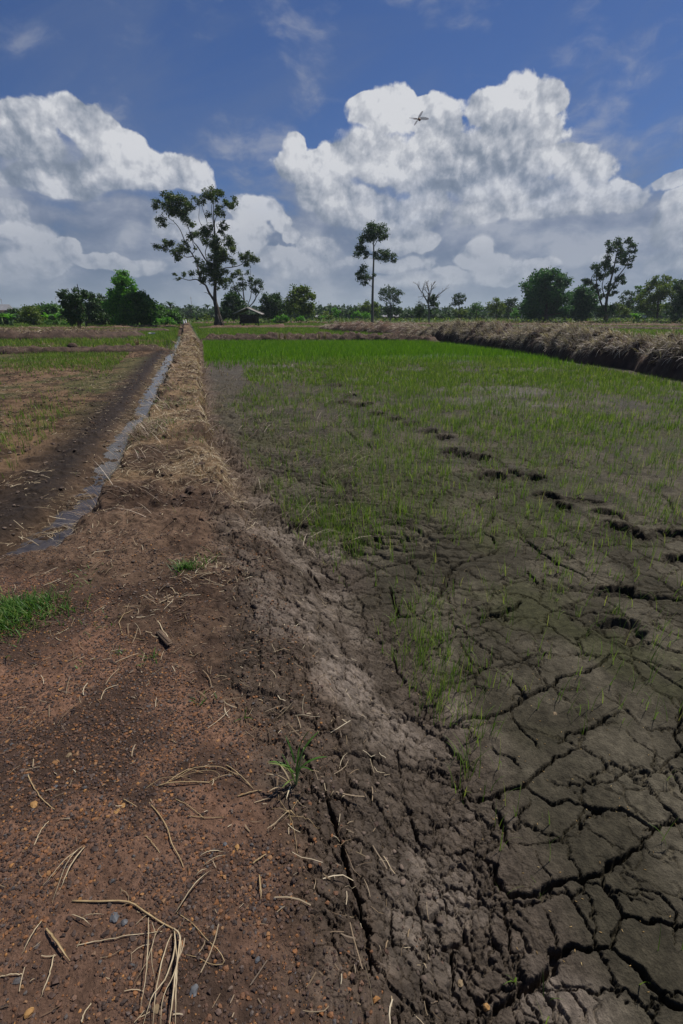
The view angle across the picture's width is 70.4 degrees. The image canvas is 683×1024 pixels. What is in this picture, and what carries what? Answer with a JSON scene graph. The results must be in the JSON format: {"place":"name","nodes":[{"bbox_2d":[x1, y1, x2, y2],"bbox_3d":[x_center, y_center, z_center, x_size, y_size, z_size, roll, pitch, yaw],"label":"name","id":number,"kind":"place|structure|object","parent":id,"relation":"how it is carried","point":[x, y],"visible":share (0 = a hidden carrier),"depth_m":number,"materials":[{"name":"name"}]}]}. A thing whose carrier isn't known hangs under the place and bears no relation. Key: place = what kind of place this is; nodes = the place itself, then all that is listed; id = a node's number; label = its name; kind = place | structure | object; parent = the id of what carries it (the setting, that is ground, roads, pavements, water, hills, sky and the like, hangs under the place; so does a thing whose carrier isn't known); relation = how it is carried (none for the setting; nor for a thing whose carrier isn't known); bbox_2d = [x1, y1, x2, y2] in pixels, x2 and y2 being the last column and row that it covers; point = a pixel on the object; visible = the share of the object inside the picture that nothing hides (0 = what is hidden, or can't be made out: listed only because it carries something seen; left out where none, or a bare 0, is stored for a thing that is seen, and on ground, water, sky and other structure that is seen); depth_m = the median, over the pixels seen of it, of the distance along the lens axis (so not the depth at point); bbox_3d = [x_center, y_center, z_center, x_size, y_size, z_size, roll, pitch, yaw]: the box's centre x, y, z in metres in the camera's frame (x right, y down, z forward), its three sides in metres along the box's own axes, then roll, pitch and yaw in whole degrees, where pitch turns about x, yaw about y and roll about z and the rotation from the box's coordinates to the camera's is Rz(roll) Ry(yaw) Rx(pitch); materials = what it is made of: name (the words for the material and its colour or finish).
{"place":"outdoors","nodes":[
{"label":"outdoors","id":0,"kind":"place"},
{"bbox_2d":[0,304,12,313],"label":"shed","id":1,"kind":"structure","parent":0,"point":[3,307],"depth_m":128.30,"materials":[{"name":"white metal"}]},
{"bbox_2d":[6,336,179,554],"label":"ditch water","id":2,"kind":"structure","parent":0,"point":[59,535],"depth_m":5.26,"materials":[{"name":"liquid"}]},
{"bbox_2d":[0,502,443,1023],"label":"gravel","id":3,"kind":"structure","parent":0,"point":[275,1008],"depth_m":1.43,"materials":[{"name":"gravel"}]},
{"bbox_2d":[0,317,682,1023],"bbox_3d":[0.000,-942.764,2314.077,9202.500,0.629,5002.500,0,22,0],"label":"ground","id":4,"kind":"structure","parent":0,"point":[594,865],"depth_m":2.02,"materials":[{"name":"soil"}]},
{"bbox_2d":[0,312,15,324],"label":"tree","id":5,"kind":"object","parent":4,"relation":"on","point":[5,320],"visible":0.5,"depth_m":77.90,"materials":[{"name":"green plant"}]},
{"bbox_2d":[0,313,16,325],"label":"banana plant","id":6,"kind":"object","parent":4,"relation":"on","point":[8,316],"visible":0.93,"depth_m":70.40,"materials":[{"name":"green plant"}]},
{"bbox_2d":[0,973,21,976],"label":"dry stalk","id":7,"kind":"object","parent":4,"relation":"on","point":[11,974],"visible":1,"depth_m":1.06,"materials":[{"name":"plant"}]},
{"bbox_2d":[6,308,21,323],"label":"tree","id":8,"kind":"object","parent":4,"relation":"on","point":[16,311],"visible":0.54,"depth_m":92.48,"materials":[{"name":"green plant"}]},
{"bbox_2d":[23,1007,33,1018],"bbox_3d":[-0.651,1.042,1.006,0.021,0.011,0.014,-16,27,-34],"label":"stone","id":9,"kind":"object","parent":4,"relation":"on","point":[28,1012],"visible":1,"depth_m":1.00,"materials":[{"name":"stone"}]},
{"bbox_2d":[15,304,47,324],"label":"tree","id":10,"kind":"object","parent":4,"relation":"on","point":[29,315],"visible":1,"depth_m":72.05,"materials":[{"name":"green plant"}]},
{"bbox_2d":[30,801,37,807],"bbox_3d":[-0.912,0.869,1.435,0.019,0.014,0.027,-11,25,-25],"label":"stone","id":11,"kind":"object","parent":4,"relation":"on","point":[33,804],"visible":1,"depth_m":1.43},
{"bbox_2d":[28,775,54,809],"bbox_3d":[-0.921,0.851,1.471,0.190,0.008,0.014,17,27,35],"label":"dry stalk","id":12,"kind":"object","parent":4,"relation":"on","point":[37,792],"visible":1,"depth_m":1.46,"materials":[{"name":"plant"}]},
{"bbox_2d":[40,954,54,998],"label":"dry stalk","id":13,"kind":"object","parent":4,"relation":"on","point":[48,975],"visible":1,"depth_m":1.06,"materials":[{"name":"plant"}]},
{"bbox_2d":[34,301,63,323],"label":"tree","id":14,"kind":"object","parent":4,"relation":"on","point":[54,308],"visible":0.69,"depth_m":84.43,"materials":[{"name":"green plant"}]},
{"bbox_2d":[41,312,61,318],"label":"banana plant","id":15,"kind":"object","parent":4,"relation":"on","point":[56,315],"visible":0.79,"depth_m":77.32,"materials":[{"name":"green plant"}]},
{"bbox_2d":[0,582,107,657],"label":"grass patch","id":16,"kind":"object","parent":4,"relation":"on","point":[7,609],"visible":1,"depth_m":2.34,"materials":[{"name":"green plant"}]},
{"bbox_2d":[46,928,69,960],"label":"dry stalk","id":17,"kind":"object","parent":4,"relation":"on","point":[50,933],"visible":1,"depth_m":1.11,"materials":[{"name":"plant"}]},
{"bbox_2d":[44,319,71,324],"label":"shrub","id":18,"kind":"object","parent":4,"relation":"on","point":[56,321],"visible":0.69,"depth_m":74.27,"materials":[{"name":"green plant"}]},
{"bbox_2d":[41,846,84,902],"bbox_3d":[-0.730,0.931,1.256,0.052,0.019,0.138,3,22,7],"label":"dry leaf","id":19,"kind":"object","parent":4,"relation":"on","point":[64,867],"visible":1,"depth_m":1.26,"materials":[{"name":"plant"}]},
{"bbox_2d":[0,350,128,477],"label":"rice seedlings","id":20,"kind":"object","parent":4,"relation":"on","point":[74,356],"visible":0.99,"depth_m":16.01,"materials":[{"name":"green plant"}]},
{"bbox_2d":[55,285,88,328],"bbox_3d":[-29.060,-22.213,52.584,3.572,4.737,2.786,19,29,39],"label":"seedhead tree","id":21,"kind":"object","parent":4,"relation":"on","point":[69,302],"visible":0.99,"depth_m":52.25,"materials":[{"name":"green plant"}]},
{"bbox_2d":[0,328,167,340],"bbox_3d":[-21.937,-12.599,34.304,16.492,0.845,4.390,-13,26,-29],"label":"earth bank","id":22,"kind":"structure","parent":4,"relation":"on","point":[13,334],"depth_m":33.86,"materials":[{"name":"soil"}]},
{"bbox_2d":[0,343,173,353],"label":"earth bank","id":23,"kind":"structure","parent":4,"relation":"on","point":[98,348],"depth_m":22.24,"materials":[{"name":"soil"}]},
{"bbox_2d":[71,913,103,922],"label":"dry leaf","id":24,"kind":"object","parent":4,"relation":"on","point":[84,916],"visible":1,"depth_m":1.16,"materials":[{"name":"plant"}]},
{"bbox_2d":[0,325,182,328],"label":"earth bank","id":25,"kind":"structure","parent":4,"relation":"on","point":[141,326],"depth_m":58.43,"materials":[{"name":"red soil"}]},
{"bbox_2d":[80,290,105,325],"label":"feathery tree","id":26,"kind":"object","parent":4,"relation":"on","point":[92,305],"visible":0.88,"depth_m":68.55,"materials":[{"name":"green plant"}]},
{"bbox_2d":[92,293,115,324],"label":"round tree","id":27,"kind":"object","parent":4,"relation":"on","point":[107,315],"visible":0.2,"depth_m":72.75,"materials":[{"name":"green plant"}]},
{"bbox_2d":[110,912,119,922],"bbox_3d":[-0.549,0.979,1.169,0.023,0.010,0.025,0,22,0],"label":"stone","id":28,"kind":"object","parent":4,"relation":"on","point":[114,918],"visible":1,"depth_m":1.17,"materials":[{"name":"stone"}]},
{"bbox_2d":[76,931,161,945],"bbox_3d":[-0.518,0.994,1.130,0.190,0.006,0.004,-3,22,-8],"label":"dry stalk","id":29,"kind":"object","parent":4,"relation":"on","point":[113,938],"visible":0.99,"depth_m":1.13,"materials":[{"name":"plant"}]},
{"bbox_2d":[101,268,138,325],"bbox_3d":[-29.971,-28.948,65.821,5.187,7.610,4.899,0,22,0],"label":"stacked tree","id":30,"kind":"object","parent":4,"relation":"on","point":[121,281],"visible":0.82,"depth_m":64.89,"materials":[{"name":"green plant"}]},
{"bbox_2d":[121,919,127,926],"bbox_3d":[-0.522,0.986,1.162,0.017,0.011,0.017,15,26,32],"label":"stone","id":31,"kind":"object","parent":4,"relation":"on","point":[124,922],"visible":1,"depth_m":1.16,"materials":[{"name":"stone"}]},
{"bbox_2d":[0,335,251,533],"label":"edge clods","id":32,"kind":"object","parent":4,"relation":"on","point":[183,496],"visible":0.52,"depth_m":7.43,"materials":[{"name":"soil"}]},
{"bbox_2d":[72,900,181,1023],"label":"dry stalk","id":33,"kind":"object","parent":4,"relation":"on","point":[175,973],"visible":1,"depth_m":1.08,"materials":[{"name":"plant"}]},
{"bbox_2d":[117,289,158,325],"bbox_3d":[-27.126,-26.989,64.471,4.959,4.900,4.760,0,22,0],"label":"leafy tree","id":34,"kind":"object","parent":4,"relation":"on","point":[142,305],"visible":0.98,"depth_m":63.61,"materials":[{"name":"green plant"}]},
{"bbox_2d":[43,381,251,722],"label":"grass sprouts","id":35,"kind":"object","parent":4,"relation":"on","point":[197,552],"depth_m":2.85,"materials":[{"name":"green plant"}]},
{"bbox_2d":[152,1004,159,1014],"bbox_3d":[-0.388,1.042,1.014,0.015,0.007,0.016,-15,26,-32],"label":"stone","id":36,"kind":"object","parent":4,"relation":"on","point":[156,1010],"visible":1,"depth_m":1.01,"materials":[{"name":"stone"}]},
{"bbox_2d":[156,630,172,645],"bbox_3d":[-0.795,0.562,2.170,0.026,0.009,0.128,-18,29,-38],"label":"wood chip","id":37,"kind":"object","parent":4,"relation":"on","point":[164,637],"visible":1,"depth_m":2.16,"materials":[{"name":"wood"}]},
{"bbox_2d":[153,316,176,324],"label":"shrub","id":38,"kind":"object","parent":4,"relation":"on","point":[166,320],"visible":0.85,"depth_m":73.53,"materials":[{"name":"green plant"}]},
{"bbox_2d":[149,802,183,866],"bbox_3d":[-0.492,0.899,1.362,0.013,0.008,0.240,-18,28,-37],"label":"dry stalk","id":39,"kind":"object","parent":4,"relation":"on","point":[168,833],"visible":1,"depth_m":1.36,"materials":[{"name":"plant"}]},
{"bbox_2d":[153,302,182,324],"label":"bushy tree","id":40,"kind":"object","parent":4,"relation":"on","point":[164,312],"visible":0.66,"depth_m":80.67,"materials":[{"name":"green plant"}]},
{"bbox_2d":[165,555,204,574],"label":"grass tuft","id":41,"kind":"object","parent":4,"relation":"on","point":[186,565],"visible":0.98,"depth_m":2.78,"materials":[{"name":"green plant"}]},
{"bbox_2d":[176,871,208,911],"bbox_3d":[-0.374,0.949,1.220,0.007,0.018,0.113,13,26,29],"label":"dry stalk","id":42,"kind":"object","parent":4,"relation":"on","point":[189,891],"visible":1,"depth_m":1.21,"materials":[{"name":"plant"}]},
{"bbox_2d":[189,984,198,997],"bbox_3d":[-0.319,1.035,1.045,0.018,0.010,0.024,0,22,0],"label":"stone","id":43,"kind":"object","parent":4,"relation":"on","point":[194,989],"visible":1,"depth_m":1.04,"materials":[{"name":"stone"}]},
{"bbox_2d":[145,765,253,788],"bbox_3d":[-0.439,0.834,1.529,0.333,0.023,0.092,0,22,0],"label":"dry stalk cluster","id":44,"kind":"object","parent":4,"relation":"on","point":[168,782],"visible":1,"depth_m":1.52,"materials":[{"name":"plant"}]},
{"bbox_2d":[28,336,372,554],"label":"dry edge grass","id":45,"kind":"structure","parent":4,"relation":"on","point":[137,433],"depth_m":5.54,"materials":[{"name":"plant"}]},
{"bbox_2d":[176,912,224,964],"bbox_3d":[-0.344,1.000,1.121,0.173,0.008,0.053,15,27,33],"label":"dry stalk","id":46,"kind":"object","parent":4,"relation":"on","point":[207,940],"visible":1,"depth_m":1.11,"materials":[{"name":"plant"}]},
{"bbox_2d":[151,184,259,325],"bbox_3d":[-18.040,-33.938,65.088,14.395,17.162,4.738,0,22,0],"label":"tall tree","id":47,"kind":"object","parent":4,"relation":"on","point":[217,256],"visible":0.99,"depth_m":63.81,"materials":[{"name":"green plant"}]},
{"bbox_2d":[195,850,222,875],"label":"dry leaf","id":48,"kind":"object","parent":4,"relation":"on","point":[210,859],"visible":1,"depth_m":1.30,"materials":[{"name":"plant"}]},
{"bbox_2d":[0,331,439,1023],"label":"straw litter","id":49,"kind":"object","parent":4,"relation":"on","point":[202,451],"visible":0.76,"depth_m":3.28,"materials":[{"name":"plant"}]},
{"bbox_2d":[0,377,455,1023],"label":"mud crumbs","id":50,"kind":"object","parent":4,"relation":"on","point":[438,919],"visible":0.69,"depth_m":2.95,"materials":[{"name":"soil"}]},
{"bbox_2d":[219,291,249,322],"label":"dense tree","id":51,"kind":"object","parent":4,"relation":"on","point":[231,303],"visible":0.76,"depth_m":83.69,"materials":[{"name":"green plant"}]},
{"bbox_2d":[219,269,264,313],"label":"airy tree","id":52,"kind":"object","parent":4,"relation":"on","point":[244,284],"visible":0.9,"depth_m":86.90,"materials":[{"name":"green plant"}]},
{"bbox_2d":[233,307,263,325],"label":"field hut","id":53,"kind":"object","parent":4,"relation":"on","point":[248,319],"visible":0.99,"depth_m":67.64,"materials":[{"name":"grey wood"}]},
{"bbox_2d":[198,325,320,328],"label":"earth bank","id":54,"kind":"structure","parent":4,"relation":"on","point":[235,326],"depth_m":60.20,"materials":[{"name":"red soil"}]},
{"bbox_2d":[259,874,261,898],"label":"dry stalk","id":55,"kind":"object","parent":4,"relation":"on","point":[260,886],"visible":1,"depth_m":1.22,"materials":[{"name":"plant"}]},
{"bbox_2d":[259,324,284,327],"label":"earth bank","id":56,"kind":"structure","parent":4,"relation":"on","point":[279,325],"depth_m":60.83,"materials":[{"name":"red soil"}]},
{"bbox_2d":[256,290,290,321],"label":"dense tree","id":57,"kind":"object","parent":4,"relation":"on","point":[274,304],"visible":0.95,"depth_m":96.13,"materials":[{"name":"green plant"}]},
{"bbox_2d":[271,314,289,322],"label":"shrub","id":58,"kind":"object","parent":4,"relation":"on","point":[282,317],"visible":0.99,"depth_m":79.67,"materials":[{"name":"green plant"}]},
{"bbox_2d":[272,794,317,853],"bbox_3d":[-0.130,0.900,1.420,0.107,0.041,0.196,-14,26,-31],"label":"root tuft","id":59,"kind":"object","parent":4,"relation":"on","point":[293,816],"visible":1,"depth_m":1.43,"materials":[{"name":"plant"}]},
{"bbox_2d":[268,731,325,798],"bbox_3d":[-0.137,0.753,1.469,0.191,0.224,0.109,-6,23,-14],"label":"weed","id":60,"kind":"object","parent":4,"relation":"on","point":[297,765],"visible":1,"depth_m":1.48,"materials":[{"name":"green plant"}]},
{"bbox_2d":[295,315,304,320],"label":"shrub","id":61,"kind":"object","parent":4,"relation":"on","point":[300,318],"visible":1,"depth_m":81.64,"materials":[{"name":"green plant"}]},
{"bbox_2d":[283,283,317,316],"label":"rounded tree","id":62,"kind":"object","parent":4,"relation":"on","point":[297,303],"visible":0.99,"depth_m":91.81,"materials":[{"name":"green plant"}]},
{"bbox_2d":[260,321,369,322],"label":"earth bank","id":63,"kind":"structure","parent":4,"relation":"on","point":[302,322],"depth_m":97.78,"materials":[{"name":"red soil"}]},
{"bbox_2d":[200,331,437,341],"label":"earth bank","id":64,"kind":"structure","parent":4,"relation":"on","point":[329,335],"depth_m":31.70,"materials":[{"name":"soil"}]},
{"bbox_2d":[318,311,333,319],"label":"shrub","id":65,"kind":"object","parent":4,"relation":"on","point":[328,317],"visible":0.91,"depth_m":101.52,"materials":[{"name":"green plant"}]},
{"bbox_2d":[331,307,340,318],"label":"sapling","id":66,"kind":"object","parent":4,"relation":"on","point":[335,312],"visible":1,"depth_m":103.28,"materials":[{"name":"green plant"}]},
{"bbox_2d":[0,322,682,349],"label":"rice carpet","id":67,"kind":"object","parent":4,"relation":"on","point":[160,335],"visible":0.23,"depth_m":43.31,"materials":[{"name":"green plant"}]},
{"bbox_2d":[0,318,682,350],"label":"bank litter","id":68,"kind":"object","parent":4,"relation":"on","point":[51,329],"visible":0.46,"depth_m":48.32,"materials":[{"name":"brown plant"}]},
{"bbox_2d":[13,301,682,319],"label":"distant wood","id":69,"kind":"object","parent":4,"relation":"on","point":[197,313],"visible":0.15,"depth_m":157.41,"materials":[{"name":"green plant"}]},
{"bbox_2d":[13,316,682,323],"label":"field scrub","id":70,"kind":"object","parent":4,"relation":"on","point":[456,318],"visible":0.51,"depth_m":96.54,"materials":[{"name":"green plant"}]},
{"bbox_2d":[351,310,370,319],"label":"shrub","id":71,"kind":"object","parent":4,"relation":"on","point":[365,314],"visible":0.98,"depth_m":107.25,"materials":[{"name":"green plant"}]},
{"bbox_2d":[357,300,380,318],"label":"dome tree","id":72,"kind":"object","parent":4,"relation":"on","point":[366,307],"visible":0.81,"depth_m":130.60,"materials":[{"name":"green plant"}]},
{"bbox_2d":[319,320,426,334],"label":"earth bank","id":73,"kind":"structure","parent":4,"relation":"on","point":[383,327],"depth_m":43.84,"materials":[{"name":"red soil"}]},
{"bbox_2d":[353,220,397,322],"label":"slim tree","id":74,"kind":"object","parent":4,"relation":"on","point":[373,232],"visible":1,"depth_m":77.59,"materials":[{"name":"green plant"}]},
{"bbox_2d":[378,285,404,321],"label":"spreading tree","id":75,"kind":"object","parent":4,"relation":"on","point":[386,291],"visible":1,"depth_m":111.98,"materials":[{"name":"green plant"}]},
{"bbox_2d":[202,338,597,371],"bbox_3d":[-0.227,-7.482,22.288,16.784,0.387,16.898,0,22,0],"label":"rice nursery","id":76,"kind":"object","parent":4,"relation":"on","point":[264,349],"visible":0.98,"depth_m":21.10,"materials":[{"name":"green plant"}]},
{"bbox_2d":[412,302,426,320],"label":"tree","id":77,"kind":"object","parent":4,"relation":"on","point":[419,309],"visible":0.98,"depth_m":102.68,"materials":[{"name":"green plant"}]},
{"bbox_2d":[413,280,446,322],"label":"bare tree","id":78,"kind":"object","parent":4,"relation":"on","point":[432,299],"visible":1,"depth_m":95.18,"materials":[{"name":"grey plant"}]},
{"bbox_2d":[228,354,682,1023],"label":"rice seedlings","id":79,"kind":"object","parent":4,"relation":"on","point":[440,374],"visible":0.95,"depth_m":7.04,"materials":[{"name":"green plant"}]},
{"bbox_2d":[450,293,466,318],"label":"upright tree","id":80,"kind":"object","parent":4,"relation":"on","point":[456,297],"visible":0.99,"depth_m":120.94,"materials":[{"name":"green plant"}]},
{"bbox_2d":[452,308,468,319],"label":"tree","id":81,"kind":"object","parent":4,"relation":"on","point":[462,312],"visible":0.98,"depth_m":118.31,"materials":[{"name":"green plant"}]},
{"bbox_2d":[468,301,483,319],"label":"tree","id":82,"kind":"object","parent":4,"relation":"on","point":[475,307],"visible":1,"depth_m":124.83,"materials":[{"name":"green plant"}]},
{"bbox_2d":[483,1003,489,1011],"bbox_3d":[0.362,1.236,1.207,0.019,0.020,0.017,0,22,0],"label":"stone","id":83,"kind":"object","parent":4,"relation":"on","point":[486,1007],"visible":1,"depth_m":1.20,"materials":[{"name":"stone"}]},
{"bbox_2d":[485,297,506,317],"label":"tree","id":84,"kind":"object","parent":4,"relation":"on","point":[494,309],"visible":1,"depth_m":115.93,"materials":[{"name":"green plant"}]},
{"bbox_2d":[326,540,670,992],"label":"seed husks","id":85,"kind":"object","parent":4,"relation":"on","point":[533,782],"visible":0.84,"depth_m":1.79},
{"bbox_2d":[318,317,682,370],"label":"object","id":86,"kind":"object","parent":4,"relation":"on","point":[591,331],"visible":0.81,"depth_m":18.79,"materials":[{"name":"grey plant"}]},
{"bbox_2d":[503,297,518,317],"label":"tree","id":87,"kind":"object","parent":4,"relation":"on","point":[509,303],"visible":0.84,"depth_m":137.70,"materials":[{"name":"green plant"}]},
{"bbox_2d":[509,308,520,319],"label":"shrub","id":88,"kind":"object","parent":4,"relation":"on","point":[515,313],"visible":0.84,"depth_m":114.44,"materials":[{"name":"green plant"}]},
{"bbox_2d":[393,322,682,326],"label":"earth bank","id":89,"kind":"structure","parent":4,"relation":"on","point":[651,324],"depth_m":69.53,"materials":[{"name":"red soil"}]},
{"bbox_2d":[515,267,575,322],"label":"round tree","id":90,"kind":"object","parent":4,"relation":"on","point":[546,296],"visible":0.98,"depth_m":95.51,"materials":[{"name":"green plant"}]},
{"bbox_2d":[418,320,682,380],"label":"earth bank","id":91,"kind":"structure","parent":4,"relation":"on","point":[631,361],"depth_m":16.91,"materials":[{"name":"soil"}]},
{"bbox_2d":[478,321,679,322],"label":"earth bank","id":92,"kind":"structure","parent":4,"relation":"on","point":[576,322],"depth_m":96.78,"materials":[{"name":"red soil"}]},
{"bbox_2d":[565,282,601,321],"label":"round tree","id":93,"kind":"object","parent":4,"relation":"on","point":[584,300],"visible":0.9,"depth_m":98.37,"materials":[{"name":"green plant"}]},
{"bbox_2d":[595,303,616,320],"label":"shrub","id":94,"kind":"object","parent":4,"relation":"on","point":[610,310],"visible":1,"depth_m":95.25,"materials":[{"name":"green plant"}]},
{"bbox_2d":[580,237,638,319],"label":"leaning tree","id":95,"kind":"object","parent":4,"relation":"on","point":[622,257],"visible":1,"depth_m":92.96,"materials":[{"name":"green plant"}]},
{"bbox_2d":[614,301,631,320],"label":"shrub","id":96,"kind":"object","parent":4,"relation":"on","point":[623,309],"visible":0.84,"depth_m":95.63,"materials":[{"name":"green plant"}]},
{"bbox_2d":[618,290,635,320],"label":"tree","id":97,"kind":"object","parent":4,"relation":"on","point":[628,303],"visible":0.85,"depth_m":117.11,"materials":[{"name":"green plant"}]},
{"bbox_2d":[573,326,682,329],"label":"earth bank","id":98,"kind":"structure","parent":4,"relation":"on","point":[639,327],"depth_m":53.93,"materials":[{"name":"soil"}]},
{"bbox_2d":[631,313,643,322],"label":"banana plant","id":99,"kind":"object","parent":4,"relation":"on","point":[636,315],"visible":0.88,"depth_m":92.38,"materials":[{"name":"green plant"}]},
{"bbox_2d":[632,285,651,321],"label":"tree","id":100,"kind":"object","parent":4,"relation":"on","point":[638,291],"visible":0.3,"depth_m":100.33,"materials":[{"name":"green plant"}]},
{"bbox_2d":[633,274,678,320],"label":"tree","id":101,"kind":"object","parent":4,"relation":"on","point":[661,292],"visible":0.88,"depth_m":96.47,"materials":[{"name":"green plant"}]},
{"bbox_2d":[663,280,682,322],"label":"dark tree","id":102,"kind":"object","parent":4,"relation":"on","point":[677,305],"visible":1,"depth_m":88.12,"materials":[{"name":"green plant"}]},
{"bbox_2d":[0,0,682,310],"label":"sky","id":103,"kind":"structure","parent":0,"point":[552,133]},
{"bbox_2d":[411,111,428,125],"bbox_3d":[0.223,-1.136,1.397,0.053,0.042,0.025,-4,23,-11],"label":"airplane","id":104,"kind":"object","parent":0,"point":[419,118],"visible":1,"depth_m":1.39,"materials":[{"name":"grey"}]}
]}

